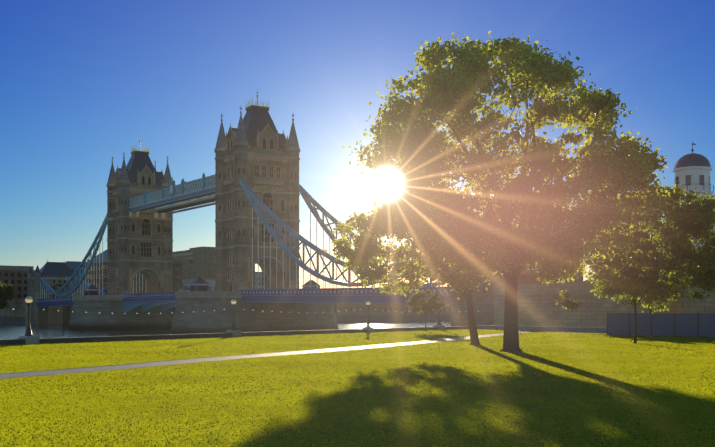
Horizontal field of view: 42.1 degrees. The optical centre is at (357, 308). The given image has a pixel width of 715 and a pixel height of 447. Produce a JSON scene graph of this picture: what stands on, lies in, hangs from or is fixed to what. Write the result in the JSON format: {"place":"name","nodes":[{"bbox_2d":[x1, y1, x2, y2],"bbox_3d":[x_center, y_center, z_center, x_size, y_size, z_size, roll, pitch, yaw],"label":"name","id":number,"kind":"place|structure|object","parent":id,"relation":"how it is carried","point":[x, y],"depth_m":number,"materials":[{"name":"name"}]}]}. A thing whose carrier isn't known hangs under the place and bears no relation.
{"place":"outdoors","nodes":[
{"label":"outdoors","id":0,"kind":"place"},
{"bbox_2d":[0,321,450,339],"bbox_3d":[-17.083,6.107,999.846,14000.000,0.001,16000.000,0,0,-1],"label":"river water","id":1,"kind":"structure","parent":0,"point":[39,331],"depth_m":260.45,"materials":[{"name":"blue liquid"}]},
{"bbox_2d":[0,315,450,324],"bbox_3d":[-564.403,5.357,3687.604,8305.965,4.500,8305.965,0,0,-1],"label":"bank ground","id":2,"kind":"structure","parent":0,"point":[9,320],"depth_m":449.79,"materials":[{"name":"grey concrete"}]},
{"bbox_2d":[0,281,17,308],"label":"tree","id":3,"kind":"object","parent":2,"relation":"on","point":[8,293],"depth_m":359.38,"materials":[{"name":"green plant"}]},
{"bbox_2d":[0,247,595,314],"bbox_3d":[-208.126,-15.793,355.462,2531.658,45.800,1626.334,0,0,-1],"label":"buildings","id":4,"kind":"structure","parent":2,"relation":"on","point":[190,265],"depth_m":487.25,"materials":[{"name":"brown glass"}]},
{"bbox_2d":[0,326,468,344],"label":"river wall","id":5,"kind":"structure","parent":0,"point":[90,339],"depth_m":97.58,"materials":[{"name":"stone"}]},
{"bbox_2d":[0,332,529,378],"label":"foot path","id":6,"kind":"structure","parent":0,"point":[88,369],"depth_m":55.69,"materials":[{"name":"concrete"}]},
{"bbox_2d":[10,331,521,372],"bbox_3d":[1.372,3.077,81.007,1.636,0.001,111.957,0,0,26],"label":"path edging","id":7,"kind":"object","parent":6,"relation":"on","point":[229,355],"depth_m":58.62,"materials":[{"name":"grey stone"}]},
{"bbox_2d":[0,329,714,446],"bbox_3d":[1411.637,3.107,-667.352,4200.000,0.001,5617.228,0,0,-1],"label":"ground","id":8,"kind":"structure","parent":0,"point":[268,431],"depth_m":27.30,"materials":[{"name":"green plant"}]},
{"bbox_2d":[18,296,38,343],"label":"street lamp","id":9,"kind":"object","parent":8,"relation":"on","point":[29,337],"depth_m":81.37,"materials":[{"name":"metal"}]},
{"bbox_2d":[226,298,241,336],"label":"street lamp","id":10,"kind":"object","parent":8,"relation":"on","point":[235,331],"depth_m":102.79,"materials":[{"name":"metal"}]},
{"bbox_2d":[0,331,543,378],"bbox_3d":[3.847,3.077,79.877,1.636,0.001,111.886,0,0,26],"label":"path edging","id":11,"kind":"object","parent":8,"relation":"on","point":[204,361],"depth_m":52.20,"materials":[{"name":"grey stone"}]},
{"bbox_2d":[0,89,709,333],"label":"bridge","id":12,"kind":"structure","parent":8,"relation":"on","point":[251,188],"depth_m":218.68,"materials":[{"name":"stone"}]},
{"bbox_2d":[11,308,478,313],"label":"festoon lights","id":13,"kind":"object","parent":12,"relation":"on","point":[216,309],"depth_m":97.92,"materials":[{"name":"white glass"}]},
{"bbox_2d":[362,300,374,331],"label":"street lamp","id":14,"kind":"object","parent":8,"relation":"on","point":[368,326],"depth_m":122.69,"materials":[{"name":"metal"}]},
{"bbox_2d":[323,188,502,344],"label":"plane tree","id":15,"kind":"object","parent":8,"relation":"on","point":[365,252],"depth_m":76.72,"materials":[{"name":"green plant"}]},
{"bbox_2d":[404,288,448,330],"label":"riverside tree","id":16,"kind":"object","parent":8,"relation":"on","point":[431,304],"depth_m":126.44,"materials":[{"name":"green plant"}]},
{"bbox_2d":[433,310,444,329],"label":"street lamp","id":17,"kind":"object","parent":8,"relation":"on","point":[440,326],"depth_m":135.72,"materials":[{"name":"metal"}]},
{"bbox_2d":[342,31,676,351],"bbox_3d":[11.233,-8.553,67.843,23.840,23.920,23.960,0,0,-1],"label":"plane tree","id":18,"kind":"object","parent":8,"relation":"on","point":[551,228],"depth_m":62.11,"materials":[{"name":"green plant"}]},
{"bbox_2d":[523,331,606,333],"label":"paved apron","id":19,"kind":"object","parent":8,"relation":"on","point":[561,332],"depth_m":121.21,"materials":[{"name":"grey concrete"}]},
{"bbox_2d":[468,282,714,332],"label":"embankment wall","id":20,"kind":"structure","parent":8,"relation":"on","point":[706,305],"depth_m":109.22,"materials":[{"name":"stone"}]},
{"bbox_2d":[580,179,714,342],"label":"young tree","id":21,"kind":"object","parent":8,"relation":"on","point":[629,279],"depth_m":79.32,"materials":[{"name":"green plant"}]},
{"bbox_2d":[598,223,696,312],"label":"tree","id":22,"kind":"object","parent":8,"relation":"on","point":[630,299],"depth_m":111.27,"materials":[{"name":"green plant"}]},
{"bbox_2d":[607,312,714,336],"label":"site hoarding","id":23,"kind":"object","parent":8,"relation":"on","point":[679,324],"depth_m":104.76,"materials":[{"name":"black metal"}]},
{"bbox_2d":[669,141,714,277],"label":"domed tower","id":24,"kind":"structure","parent":8,"relation":"on","point":[692,170],"depth_m":148.23,"materials":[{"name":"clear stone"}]},
{"bbox_2d":[0,0,714,287],"label":"sky","id":25,"kind":"structure","parent":0,"point":[82,82],"materials":[{"name":"blue"}]},
{"bbox_2d":[555,285,581,309],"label":"foliage","id":26,"kind":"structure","parent":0,"point":[566,304],"materials":[{"name":"green plant"}]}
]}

